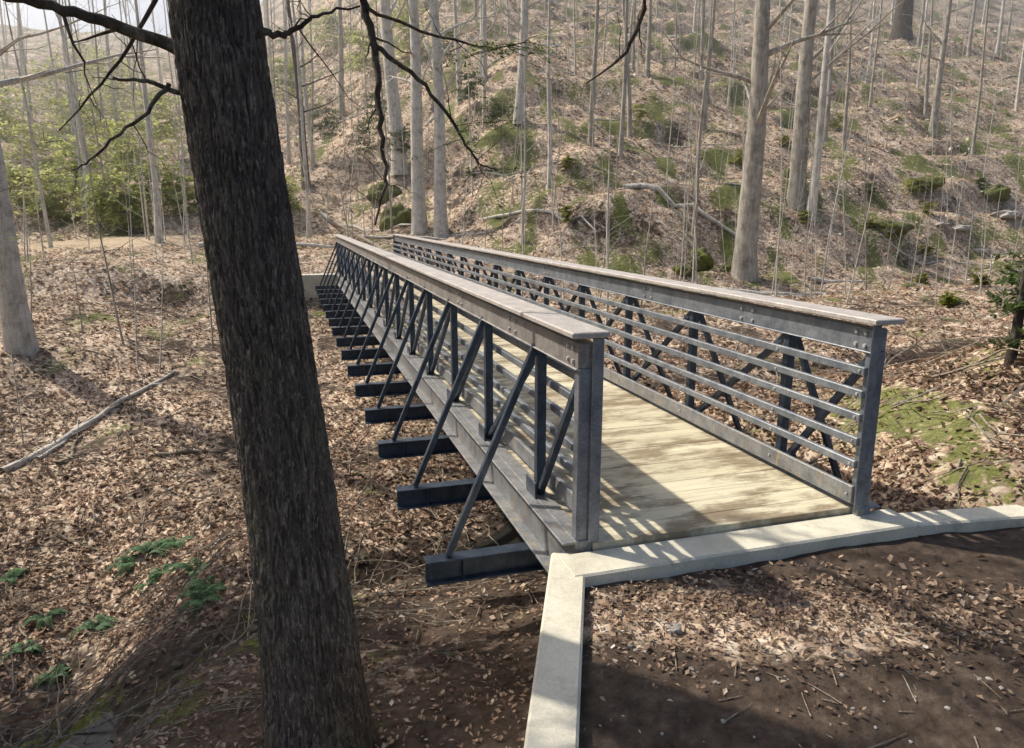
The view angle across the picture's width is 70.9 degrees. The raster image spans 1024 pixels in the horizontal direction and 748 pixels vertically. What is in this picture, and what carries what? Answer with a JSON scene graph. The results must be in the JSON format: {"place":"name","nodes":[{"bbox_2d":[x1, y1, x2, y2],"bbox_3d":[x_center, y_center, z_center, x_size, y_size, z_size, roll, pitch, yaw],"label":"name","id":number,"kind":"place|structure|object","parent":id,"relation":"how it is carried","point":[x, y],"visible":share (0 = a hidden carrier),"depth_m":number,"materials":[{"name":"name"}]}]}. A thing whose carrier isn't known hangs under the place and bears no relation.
{"place":"outdoors","nodes":[
{"label":"outdoors","id":0,"kind":"place"},
{"bbox_2d":[0,0,261,35],"label":"sky","id":1,"kind":"structure","parent":0,"point":[36,19],"materials":[{"name":"white"}]},
{"bbox_2d":[56,517,524,747],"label":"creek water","id":2,"kind":"structure","parent":0,"point":[507,533],"depth_m":7.14,"materials":[{"name":"brown liquid"}]},
{"bbox_2d":[0,0,1023,747],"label":"ground","id":3,"kind":"structure","parent":0,"point":[646,708],"depth_m":16.53,"materials":[{"name":"brown soil"}]},
{"bbox_2d":[1,234,20,240],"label":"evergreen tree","id":4,"kind":"object","parent":3,"relation":"on","point":[13,238],"visible":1,"depth_m":9.74,"materials":[{"name":"green plant"}]},
{"bbox_2d":[0,568,117,687],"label":"fern","id":5,"kind":"object","parent":3,"relation":"on","point":[89,624],"visible":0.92,"depth_m":9.46,"materials":[{"name":"green plant"}]},
{"bbox_2d":[0,0,125,217],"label":"tree","id":6,"kind":"object","parent":3,"relation":"on","point":[80,137],"visible":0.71,"depth_m":32.60,"materials":[{"name":"grey plant"}]},
{"bbox_2d":[36,415,96,459],"bbox_3d":[-8.726,1.206,14.498,0.708,0.445,1.937,-1,13,-6],"label":"fallen log","id":7,"kind":"object","parent":3,"relation":"on","point":[52,449],"visible":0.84,"depth_m":14.07,"materials":[{"name":"grey wood"}]},
{"bbox_2d":[55,424,102,465],"bbox_3d":[-8.458,1.382,13.799,0.753,0.440,1.527,-12,17,-44],"label":"fallen log","id":8,"kind":"object","parent":3,"relation":"on","point":[72,454],"visible":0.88,"depth_m":13.73,"materials":[{"name":"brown wood"}]},
{"bbox_2d":[0,0,172,355],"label":"tree","id":9,"kind":"object","parent":3,"relation":"on","point":[22,330],"visible":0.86,"depth_m":16.72,"materials":[{"name":"grey plant"}]},
{"bbox_2d":[0,370,175,472],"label":"fallen log","id":10,"kind":"object","parent":3,"relation":"on","point":[34,455],"visible":0.91,"depth_m":14.72,"materials":[{"name":"grey wood"}]},
{"bbox_2d":[127,0,182,242],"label":"tree","id":11,"kind":"object","parent":3,"relation":"on","point":[158,229],"visible":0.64,"depth_m":28.15,"materials":[{"name":"grey plant"}]},
{"bbox_2d":[104,535,226,618],"bbox_3d":[-4.489,2.692,9.882,3.448,0.665,1.340,12,17,43],"label":"fern","id":12,"kind":"object","parent":3,"relation":"on","point":[144,548],"visible":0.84,"depth_m":9.87,"materials":[{"name":"green plant"}]},
{"bbox_2d":[155,445,226,456],"bbox_3d":[-6.069,1.466,13.580,1.267,0.360,0.850,-5,13,-21],"label":"fallen log","id":13,"kind":"object","parent":3,"relation":"on","point":[165,454],"visible":0.91,"depth_m":13.84,"materials":[{"name":"brown wood"}]},
{"bbox_2d":[0,0,430,230],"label":"spring shrub","id":14,"kind":"object","parent":3,"relation":"on","point":[118,209],"visible":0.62,"depth_m":35.28,"materials":[{"name":"green plant"}]},
{"bbox_2d":[268,0,361,189],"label":"tree","id":15,"kind":"object","parent":3,"relation":"on","point":[293,47],"visible":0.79,"depth_m":38.56,"materials":[{"name":"grey plant"}]},
{"bbox_2d":[302,273,336,297],"bbox_3d":[-5.376,-2.567,25.171,5.148,1.900,0.500,-4,13,-17],"label":"concrete abutment","id":16,"kind":"object","parent":3,"relation":"on","point":[311,282],"depth_m":24.39,"materials":[{"name":"grey concrete"}]},
{"bbox_2d":[0,0,646,747],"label":"tree","id":17,"kind":"object","parent":3,"relation":"on","point":[314,690],"visible":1,"depth_m":3.51,"materials":[{"name":"brown plant"}]},
{"bbox_2d":[309,0,370,118],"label":"tree","id":18,"kind":"object","parent":3,"relation":"on","point":[339,27],"visible":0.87,"depth_m":48.46,"materials":[{"name":"grey plant"}]},
{"bbox_2d":[325,213,393,252],"bbox_3d":[-6.651,-6.181,31.930,0.476,1.950,11.677,-7,14,-27],"label":"fallen log","id":19,"kind":"object","parent":3,"relation":"on","point":[363,238],"visible":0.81,"depth_m":31.65,"materials":[{"name":"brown wood"}]},
{"bbox_2d":[345,0,408,175],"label":"tree","id":20,"kind":"object","parent":3,"relation":"on","point":[394,116],"visible":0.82,"depth_m":36.78,"materials":[{"name":"grey plant"}]},
{"bbox_2d":[367,181,401,203],"bbox_3d":[-6.555,-9.339,37.230,1.944,1.236,1.558,0,12,0],"label":"mossy boulder","id":21,"kind":"object","parent":3,"relation":"on","point":[397,190],"visible":0.56,"depth_m":36.72,"materials":[{"name":"stone"}]},
{"bbox_2d":[266,14,517,154],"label":"evergreen shrub","id":22,"kind":"object","parent":3,"relation":"on","point":[495,107],"visible":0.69,"depth_m":40.35,"materials":[{"name":"green plant"}]},
{"bbox_2d":[379,203,411,231],"bbox_3d":[-5.411,-7.261,34.543,1.911,1.860,1.488,0,12,0],"label":"mossy boulder","id":23,"kind":"object","parent":3,"relation":"on","point":[401,213],"visible":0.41,"depth_m":33.98,"materials":[{"name":"plant"}]},
{"bbox_2d":[126,384,685,731],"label":"creek stones","id":24,"kind":"object","parent":3,"relation":"on","point":[176,664],"visible":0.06,"depth_m":8.17,"materials":[{"name":"grey stone"}]},
{"bbox_2d":[369,0,443,234],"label":"tree","id":25,"kind":"object","parent":3,"relation":"on","point":[419,223],"visible":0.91,"depth_m":31.61,"materials":[{"name":"grey plant"}]},
{"bbox_2d":[404,0,506,237],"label":"tree","id":26,"kind":"object","parent":3,"relation":"on","point":[440,222],"visible":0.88,"depth_m":31.28,"materials":[{"name":"grey plant"}]},
{"bbox_2d":[478,0,487,80],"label":"tree","id":27,"kind":"object","parent":3,"relation":"on","point":[480,57],"visible":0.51,"depth_m":41.56,"materials":[{"name":"grey plant"}]},
{"bbox_2d":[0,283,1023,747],"bbox_3d":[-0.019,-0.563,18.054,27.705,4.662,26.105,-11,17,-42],"label":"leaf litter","id":28,"kind":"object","parent":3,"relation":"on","point":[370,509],"visible":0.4,"depth_m":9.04,"materials":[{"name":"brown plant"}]},
{"bbox_2d":[0,181,1023,747],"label":"fallen branches","id":29,"kind":"object","parent":3,"relation":"on","point":[60,729],"visible":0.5,"depth_m":8.50,"materials":[{"name":"brown wood"}]},
{"bbox_2d":[0,0,1023,334],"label":"leaf litter","id":30,"kind":"object","parent":3,"relation":"on","point":[774,178],"visible":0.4,"depth_m":35.59,"materials":[{"name":"brown plant"}]},
{"bbox_2d":[0,0,1023,446],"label":"saplings","id":31,"kind":"object","parent":3,"relation":"on","point":[26,222],"visible":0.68,"depth_m":27.18,"materials":[{"name":"grey plant"}]},
{"bbox_2d":[0,0,1023,247],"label":"distant trees","id":32,"kind":"object","parent":3,"relation":"on","point":[114,100],"visible":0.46,"depth_m":41.27,"materials":[{"name":"grey plant"}]},
{"bbox_2d":[1,0,1023,378],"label":"saplings","id":33,"kind":"object","parent":3,"relation":"on","point":[557,174],"visible":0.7,"depth_m":27.47,"materials":[{"name":"grey plant"}]},
{"bbox_2d":[7,0,1023,296],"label":"fallen logs","id":34,"kind":"object","parent":3,"relation":"on","point":[673,204],"visible":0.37,"depth_m":31.35,"materials":[{"name":"wood"}]},
{"bbox_2d":[491,0,541,123],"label":"tree","id":35,"kind":"object","parent":3,"relation":"on","point":[520,72],"visible":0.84,"depth_m":36.64,"materials":[{"name":"grey plant"}]},
{"bbox_2d":[483,10,553,243],"bbox_3d":[0.162,-9.645,28.433,3.428,9.252,2.098,0,12,0],"label":"tree","id":36,"kind":"object","parent":3,"relation":"on","point":[524,182],"visible":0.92,"depth_m":28.86,"materials":[{"name":"grey plant"}]},
{"bbox_2d":[550,0,622,146],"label":"tree","id":37,"kind":"object","parent":3,"relation":"on","point":[592,94],"visible":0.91,"depth_m":34.39,"materials":[{"name":"grey plant"}]},
{"bbox_2d":[315,234,904,586],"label":"pedestrian bridge","id":38,"kind":"structure","parent":3,"relation":"on","point":[560,437],"depth_m":5.77,"materials":[{"name":"metal"}]},
{"bbox_2d":[665,622,683,635],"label":"rock","id":39,"kind":"object","parent":3,"relation":"on","point":[677,627],"visible":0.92,"depth_m":3.56,"materials":[{"name":"stone"}]},
{"bbox_2d":[672,265,694,276],"bbox_3d":[6.476,-3.869,27.229,0.840,0.556,0.770,0,12,0],"label":"mossy boulder","id":40,"kind":"object","parent":3,"relation":"on","point":[688,271],"visible":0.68,"depth_m":27.00,"materials":[{"name":"plant"}]},
{"bbox_2d":[689,247,713,271],"bbox_3d":[7.386,-4.447,28.496,1.265,1.178,1.408,0,12,0],"label":"mossy boulder","id":41,"kind":"object","parent":3,"relation":"on","point":[705,261],"visible":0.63,"depth_m":27.97,"materials":[{"name":"plant"}]},
{"bbox_2d":[681,0,744,239],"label":"tree","id":42,"kind":"object","parent":3,"relation":"on","point":[700,133],"visible":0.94,"depth_m":28.20,"materials":[{"name":"grey plant"}]},
{"bbox_2d":[689,0,753,131],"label":"tree","id":43,"kind":"object","parent":3,"relation":"on","point":[704,125],"visible":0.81,"depth_m":38.55,"materials":[{"name":"grey plant"}]},
{"bbox_2d":[718,262,731,271],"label":"mossy boulder","id":44,"kind":"object","parent":3,"relation":"on","point":[722,267],"visible":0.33,"depth_m":28.57,"materials":[{"name":"plant"}]},
{"bbox_2d":[659,0,870,281],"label":"tree","id":45,"kind":"object","parent":3,"relation":"on","point":[745,264],"visible":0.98,"depth_m":26.30,"materials":[{"name":"grey plant"}]},
{"bbox_2d":[524,505,1023,747],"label":"concrete abutment","id":46,"kind":"object","parent":3,"relation":"on","point":[553,721],"visible":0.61,"depth_m":4.20,"materials":[{"name":"grey concrete"}]},
{"bbox_2d":[558,104,993,307],"bbox_3d":[13.195,-9.170,34.092,17.313,8.734,24.493,8,15,33],"label":"mossy shrub","id":47,"kind":"object","parent":3,"relation":"on","point":[949,300],"visible":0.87,"depth_m":31.74,"materials":[{"name":"green plant"}]},
{"bbox_2d":[783,168,789,178],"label":"mossy boulder","id":48,"kind":"object","parent":3,"relation":"on","point":[785,173],"visible":0.27,"depth_m":35.19,"materials":[{"name":"plant"}]},
{"bbox_2d":[606,591,1004,743],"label":"gravel","id":49,"kind":"structure","parent":3,"relation":"on","point":[842,675],"depth_m":3.27,"materials":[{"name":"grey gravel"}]},
{"bbox_2d":[771,0,893,220],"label":"tree","id":50,"kind":"object","parent":3,"relation":"on","point":[819,132],"visible":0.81,"depth_m":30.34,"materials":[{"name":"grey plant"}]},
{"bbox_2d":[782,0,907,211],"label":"tree","id":51,"kind":"object","parent":3,"relation":"on","point":[803,94],"visible":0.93,"depth_m":30.91,"materials":[{"name":"grey plant"}]},
{"bbox_2d":[873,220,913,234],"bbox_3d":[16.672,-6.402,31.604,1.240,0.703,1.674,-5,14,-23],"label":"mossy boulder","id":52,"kind":"object","parent":3,"relation":"on","point":[907,227],"visible":0.82,"depth_m":31.20,"materials":[{"name":"stone"}]},
{"bbox_2d":[888,0,913,39],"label":"tree","id":53,"kind":"object","parent":3,"relation":"on","point":[899,30],"visible":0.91,"depth_m":68.70,"materials":[{"name":"grey plant"}]},
{"bbox_2d":[901,283,916,287],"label":"mossy boulder","id":54,"kind":"object","parent":3,"relation":"on","point":[909,285],"visible":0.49,"depth_m":27.55,"materials":[{"name":"stone"}]},
{"bbox_2d":[903,175,945,191],"bbox_3d":[20.156,-9.318,35.191,1.711,0.791,1.551,0,12,0],"label":"mossy boulder","id":55,"kind":"object","parent":3,"relation":"on","point":[937,182],"visible":0.61,"depth_m":34.73,"materials":[{"name":"stone"}]},
{"bbox_2d":[902,0,973,136],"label":"tree","id":56,"kind":"object","parent":3,"relation":"on","point":[938,85],"visible":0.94,"depth_m":44.05,"materials":[{"name":"grey plant"}]},
{"bbox_2d":[935,222,948,226],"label":"boulder","id":57,"kind":"object","parent":3,"relation":"on","point":[943,224],"visible":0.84,"depth_m":32.64,"materials":[{"name":"stone"}]},
{"bbox_2d":[862,176,1023,349],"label":"evergreen shrub","id":58,"kind":"object","parent":3,"relation":"on","point":[1011,279],"visible":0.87,"depth_m":7.13,"materials":[{"name":"green plant"}]},
{"bbox_2d":[939,297,969,305],"bbox_3d":[13.234,-2.139,21.521,0.796,0.338,0.702,8,15,33],"label":"mossy boulder","id":59,"kind":"object","parent":3,"relation":"on","point":[960,301],"visible":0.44,"depth_m":21.23,"materials":[{"name":"plant"}]},
{"bbox_2d":[952,224,973,230],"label":"boulder","id":60,"kind":"object","parent":3,"relation":"on","point":[962,228],"visible":0.92,"depth_m":32.59,"materials":[{"name":"stone"}]},
{"bbox_2d":[973,248,989,252],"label":"boulder","id":61,"kind":"object","parent":3,"relation":"on","point":[979,250],"visible":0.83,"depth_m":32.35,"materials":[{"name":"stone"}]},
{"bbox_2d":[981,183,1010,201],"bbox_3d":[24.392,-9.178,36.452,1.499,0.969,1.990,11,17,41],"label":"mossy boulder","id":62,"kind":"object","parent":3,"relation":"on","point":[993,192],"visible":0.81,"depth_m":35.86,"materials":[{"name":"stone"}]},
{"bbox_2d":[991,210,1023,218],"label":"boulder","id":63,"kind":"object","parent":3,"relation":"on","point":[1006,214],"visible":0.93,"depth_m":34.38,"materials":[{"name":"stone"}]},
{"bbox_2d":[1003,261,1023,366],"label":"tree","id":64,"kind":"object","parent":3,"relation":"on","point":[1018,321],"visible":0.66,"depth_m":6.91,"materials":[{"name":"brown plant"}]}
]}

